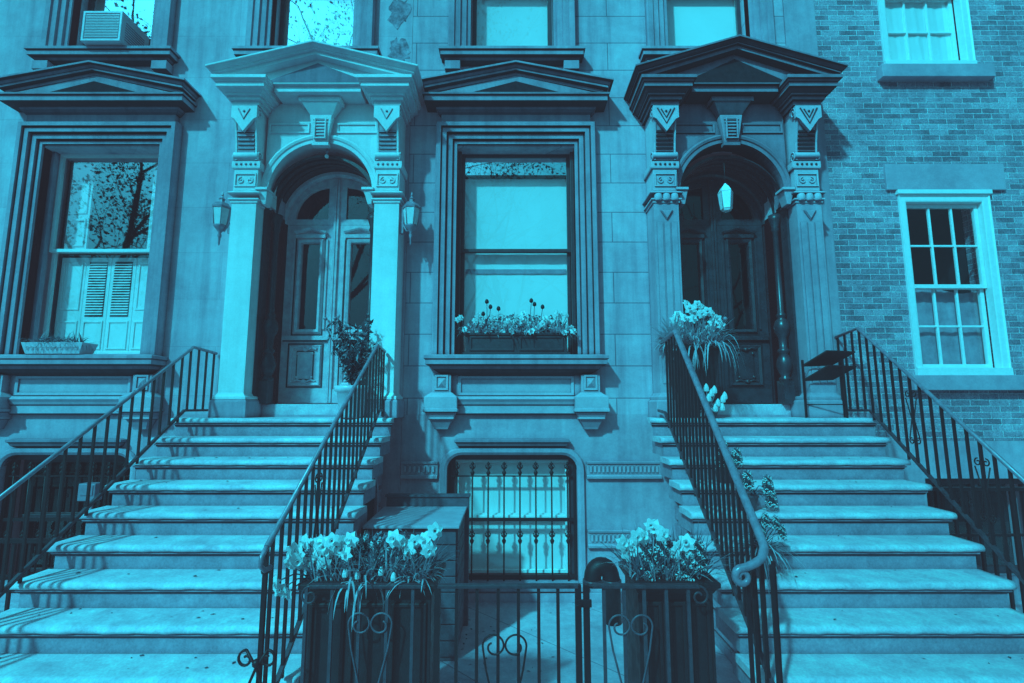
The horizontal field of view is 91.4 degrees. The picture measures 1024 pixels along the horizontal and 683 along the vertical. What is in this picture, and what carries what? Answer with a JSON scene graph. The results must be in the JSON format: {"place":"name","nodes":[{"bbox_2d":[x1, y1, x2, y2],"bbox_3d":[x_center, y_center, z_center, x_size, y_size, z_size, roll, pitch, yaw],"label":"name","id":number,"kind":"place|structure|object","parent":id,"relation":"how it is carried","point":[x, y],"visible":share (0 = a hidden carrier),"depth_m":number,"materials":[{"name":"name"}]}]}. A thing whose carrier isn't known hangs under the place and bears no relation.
{"place":"outdoors","nodes":[
{"label":"outdoors","id":0,"kind":"place"},
{"bbox_2d":[0,457,1010,671],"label":"leaf litter","id":1,"kind":"object","parent":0,"point":[468,619],"visible":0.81,"depth_m":3.57,"materials":[{"name":"brown plant"}]},
{"bbox_2d":[0,601,1022,682],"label":"paving","id":2,"kind":"structure","parent":0,"point":[528,633],"depth_m":4.23,"materials":[{"name":"grey stone"}]},
{"bbox_2d":[0,538,67,610],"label":"areaway fence","id":3,"kind":"object","parent":2,"relation":"on","point":[30,541],"visible":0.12,"depth_m":4.13,"materials":[{"name":"black metal"}]},
{"bbox_2d":[0,417,394,682],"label":"stoop","id":4,"kind":"object","parent":2,"relation":"on","point":[191,517],"visible":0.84,"depth_m":3.66,"materials":[{"name":"stone"}]},
{"bbox_2d":[0,346,217,597],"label":"stair railing","id":5,"kind":"object","parent":4,"relation":"on","point":[18,576],"visible":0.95,"depth_m":3.97,"materials":[{"name":"metal"}]},
{"bbox_2d":[237,343,385,682],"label":"stair railing","id":6,"kind":"object","parent":4,"relation":"on","point":[260,661],"visible":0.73,"depth_m":3.33,"materials":[{"name":"metal"}]},
{"bbox_2d":[326,315,375,417],"bbox_3d":[-1.631,0.258,5.184,0.521,1.051,0.843,0,-7,0],"label":"potted shrub","id":7,"kind":"object","parent":4,"relation":"on","point":[352,366],"visible":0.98,"depth_m":5.07,"materials":[{"name":"green plant"}]},
{"bbox_2d":[355,477,378,539],"bbox_3d":[-1.371,1.908,4.706,0.045,1.370,0.640,0,-7,0],"label":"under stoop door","id":8,"kind":"structure","parent":4,"relation":"in","point":[372,506],"depth_m":4.94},
{"bbox_2d":[300,583,426,682],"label":"iron fence","id":9,"kind":"object","parent":2,"relation":"on","point":[332,587],"visible":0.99,"depth_m":2.70,"materials":[{"name":"black metal"}]},
{"bbox_2d":[273,522,460,682],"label":"tall planter","id":10,"kind":"object","parent":2,"relation":"on","point":[336,559],"visible":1,"depth_m":2.78,"materials":[{"name":"paint"}]},
{"bbox_2d":[363,493,470,660],"bbox_3d":[-0.810,2.012,4.400,0.820,1.185,0.760,0,-7,0],"label":"bin enclosure","id":11,"kind":"object","parent":2,"relation":"on","point":[417,513],"visible":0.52,"depth_m":4.29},
{"bbox_2d":[433,583,591,682],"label":"iron gate","id":12,"kind":"structure","parent":2,"relation":"on","point":[585,603],"depth_m":2.69,"materials":[{"name":"black metal"}]},
{"bbox_2d":[583,557,621,625],"bbox_3d":[0.858,2.356,4.749,0.369,0.592,0.184,0,-7,0],"label":"vent pipe","id":13,"kind":"object","parent":2,"relation":"on","point":[597,569],"visible":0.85,"depth_m":4.69,"materials":[{"name":"black metal"}]},
{"bbox_2d":[592,583,707,682],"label":"iron fence","id":14,"kind":"object","parent":2,"relation":"on","point":[645,586],"visible":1,"depth_m":2.70,"materials":[{"name":"black metal"}]},
{"bbox_2d":[598,518,734,682],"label":"tall planter","id":15,"kind":"object","parent":2,"relation":"on","point":[683,559],"visible":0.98,"depth_m":2.81,"materials":[{"name":"paint"}]},
{"bbox_2d":[647,417,1023,682],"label":"stoop","id":16,"kind":"object","parent":2,"relation":"on","point":[898,586],"visible":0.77,"depth_m":3.65,"materials":[{"name":"stone"}]},
{"bbox_2d":[647,300,745,417],"bbox_3d":[1.846,0.180,5.145,1.027,1.194,0.797,0,-7,0],"label":"flower pot","id":17,"kind":"object","parent":16,"relation":"on","point":[702,345],"visible":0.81,"depth_m":5.05,"materials":[{"name":"paint"}]},
{"bbox_2d":[703,383,727,417],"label":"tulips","id":18,"kind":"object","parent":16,"relation":"on","point":[714,406],"visible":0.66,"depth_m":4.97,"materials":[{"name":"plant"}]},
{"bbox_2d":[657,329,782,682],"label":"stair railing","id":19,"kind":"object","parent":16,"relation":"on","point":[745,572],"visible":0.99,"depth_m":3.38,"materials":[{"name":"metal"}]},
{"bbox_2d":[703,441,742,482],"bbox_3d":[1.799,1.031,4.325,0.350,0.365,0.335,1,-7,-11],"label":"flower pot","id":20,"kind":"object","parent":16,"relation":"on","point":[736,456],"visible":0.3,"depth_m":4.25,"materials":[{"name":"green plant"}]},
{"bbox_2d":[735,469,777,510],"bbox_3d":[1.880,1.189,4.002,0.460,0.325,0.288,-2,-7,12],"label":"flower pot","id":21,"kind":"object","parent":16,"relation":"on","point":[770,493],"visible":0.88,"depth_m":3.97,"materials":[{"name":"green plant"}]},
{"bbox_2d":[722,513,811,597],"bbox_3d":[1.767,1.474,3.481,0.568,0.552,0.571,0,-7,0],"label":"plant","id":22,"kind":"object","parent":16,"relation":"on","point":[773,552],"visible":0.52,"depth_m":3.50,"materials":[{"name":"green plant"}]},
{"bbox_2d":[801,350,856,417],"bbox_3d":[3.255,0.436,5.113,0.490,0.684,0.134,0,-7,0],"label":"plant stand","id":23,"kind":"object","parent":16,"relation":"on","point":[828,360],"visible":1,"depth_m":5.13,"materials":[{"name":"black metal"}]},
{"bbox_2d":[834,327,1023,583],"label":"stair railing","id":24,"kind":"object","parent":16,"relation":"on","point":[989,541],"visible":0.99,"depth_m":4.05,"materials":[{"name":"metal"}]},
{"bbox_2d":[928,487,1023,612],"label":"areaway fence","id":25,"kind":"object","parent":2,"relation":"on","point":[969,535],"visible":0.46,"depth_m":4.33,"materials":[{"name":"black metal"}]},
{"label":"ground","id":26,"kind":"structure","parent":0,"visible":0},
{"bbox_2d":[0,0,424,601],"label":"brownstone house","id":27,"kind":"structure","parent":26,"relation":"on","point":[122,168],"depth_m":5.75,"materials":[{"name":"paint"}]},
{"bbox_2d":[19,326,97,354],"bbox_3d":[-4.928,0.016,5.431,0.836,0.356,0.447,0,-7,0],"label":"window box","id":28,"kind":"object","parent":27,"relation":"on","point":[53,345],"visible":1,"depth_m":5.34,"materials":[{"name":"wicker"}]},
{"bbox_2d":[0,462,129,576],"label":"window grille","id":29,"kind":"object","parent":27,"relation":"attached to","point":[3,519],"depth_m":5.39,"materials":[{"name":"black metal"}]},
{"bbox_2d":[0,438,135,584],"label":"window","id":30,"kind":"structure","parent":27,"relation":"in","point":[35,450],"depth_m":5.52,"materials":[{"name":"black glass"}]},
{"bbox_2d":[77,482,101,509],"bbox_3d":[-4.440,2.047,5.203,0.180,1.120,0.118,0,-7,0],"label":"meter box","id":31,"kind":"object","parent":27,"relation":"attached to","point":[82,490],"visible":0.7,"depth_m":5.21,"materials":[{"name":"grey metal"}]},
{"bbox_2d":[0,60,200,428],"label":"window","id":32,"kind":"structure","parent":27,"relation":"in","point":[113,280],"depth_m":5.77,"materials":[{"name":"stone"}]},
{"bbox_2d":[24,0,179,74],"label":"window","id":33,"kind":"structure","parent":27,"relation":"in","point":[156,18],"depth_m":5.97,"materials":[{"name":"brown glass"}]},
{"bbox_2d":[80,11,148,45],"bbox_3d":[-4.769,-3.643,6.025,0.463,0.382,0.432,0,-7,0],"label":"air conditioner","id":34,"kind":"object","parent":27,"relation":"on","point":[110,28],"visible":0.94,"depth_m":5.83,"materials":[{"name":"white metal"}]},
{"bbox_2d":[212,192,230,244],"bbox_3d":[-3.190,-1.349,5.486,0.220,0.610,0.182,0,-7,0],"label":"wall lantern","id":35,"kind":"object","parent":27,"relation":"attached to","point":[221,209],"depth_m":5.44,"materials":[{"name":"glass"}]},
{"bbox_2d":[232,0,381,56],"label":"window","id":36,"kind":"structure","parent":27,"relation":"in","point":[350,24],"depth_m":6.31,"materials":[{"name":"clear glass"}]},
{"bbox_2d":[252,155,373,414],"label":"door","id":37,"kind":"structure","parent":27,"relation":"in","point":[329,220],"depth_m":6.00,"materials":[{"name":"paint"}]},
{"bbox_2d":[400,193,420,245],"bbox_3d":[-1.112,-1.349,5.486,0.225,0.610,0.182,0,-7,0],"label":"wall lantern","id":38,"kind":"object","parent":27,"relation":"attached to","point":[410,214],"depth_m":5.45,"materials":[{"name":"glass"}]},
{"bbox_2d":[400,0,848,601],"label":"brownstone house","id":39,"kind":"structure","parent":26,"relation":"on","point":[572,158],"depth_m":5.67,"materials":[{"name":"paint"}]},
{"bbox_2d":[438,0,585,72],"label":"window","id":40,"kind":"structure","parent":39,"relation":"in","point":[503,30],"depth_m":6.02,"materials":[{"name":"clear glass"}]},
{"bbox_2d":[448,462,576,580],"bbox_3d":[0.000,1.934,5.361,1.380,1.265,0.052,0,-7,0],"label":"window grille","id":41,"kind":"object","parent":39,"relation":"attached to","point":[519,519],"depth_m":5.36,"materials":[{"name":"black metal"}]},
{"bbox_2d":[439,438,586,591],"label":"window","id":42,"kind":"structure","parent":39,"relation":"in","point":[480,451],"depth_m":5.49,"materials":[{"name":"clear glass"}]},
{"bbox_2d":[421,60,613,428],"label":"window","id":43,"kind":"structure","parent":39,"relation":"in","point":[516,221],"depth_m":5.76,"materials":[{"name":"stone"}]},
{"bbox_2d":[455,298,580,353],"bbox_3d":[0.062,-0.167,5.524,1.416,0.640,0.525,0,-7,0],"label":"window box","id":44,"kind":"object","parent":39,"relation":"on","point":[522,336],"visible":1,"depth_m":5.44,"materials":[{"name":"green plant"}]},
{"bbox_2d":[638,0,788,62],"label":"window","id":45,"kind":"structure","parent":39,"relation":"in","point":[671,26],"depth_m":6.31,"materials":[{"name":"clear glass"}]},
{"bbox_2d":[717,159,732,211],"bbox_3d":[2.449,-1.799,5.725,0.161,0.638,0.169,0,-7,0],"label":"hanging lantern","id":46,"kind":"object","parent":39,"relation":"hanging from","point":[725,196],"visible":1,"depth_m":5.66,"materials":[{"name":"white glass"}]},
{"bbox_2d":[679,155,800,414],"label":"door","id":47,"kind":"structure","parent":39,"relation":"in","point":[724,266],"depth_m":6.00,"materials":[{"name":"brown wood"}]},
{"bbox_2d":[814,0,1023,600],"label":"brick house","id":48,"kind":"structure","parent":26,"relation":"on","point":[923,107],"depth_m":5.81,"materials":[{"name":"brick"}]},
{"bbox_2d":[876,0,995,81],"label":"window","id":49,"kind":"structure","parent":48,"relation":"in","point":[918,37],"depth_m":6.15,"materials":[{"name":"white glass"}]},
{"bbox_2d":[883,164,1023,389],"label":"window","id":50,"kind":"structure","parent":48,"relation":"in","point":[951,346],"depth_m":5.78,"materials":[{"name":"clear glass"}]},
{"bbox_2d":[925,478,1023,572],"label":"window","id":51,"kind":"structure","parent":48,"relation":"in","point":[966,481],"depth_m":5.80,"materials":[{"name":"black glass"}]}
]}

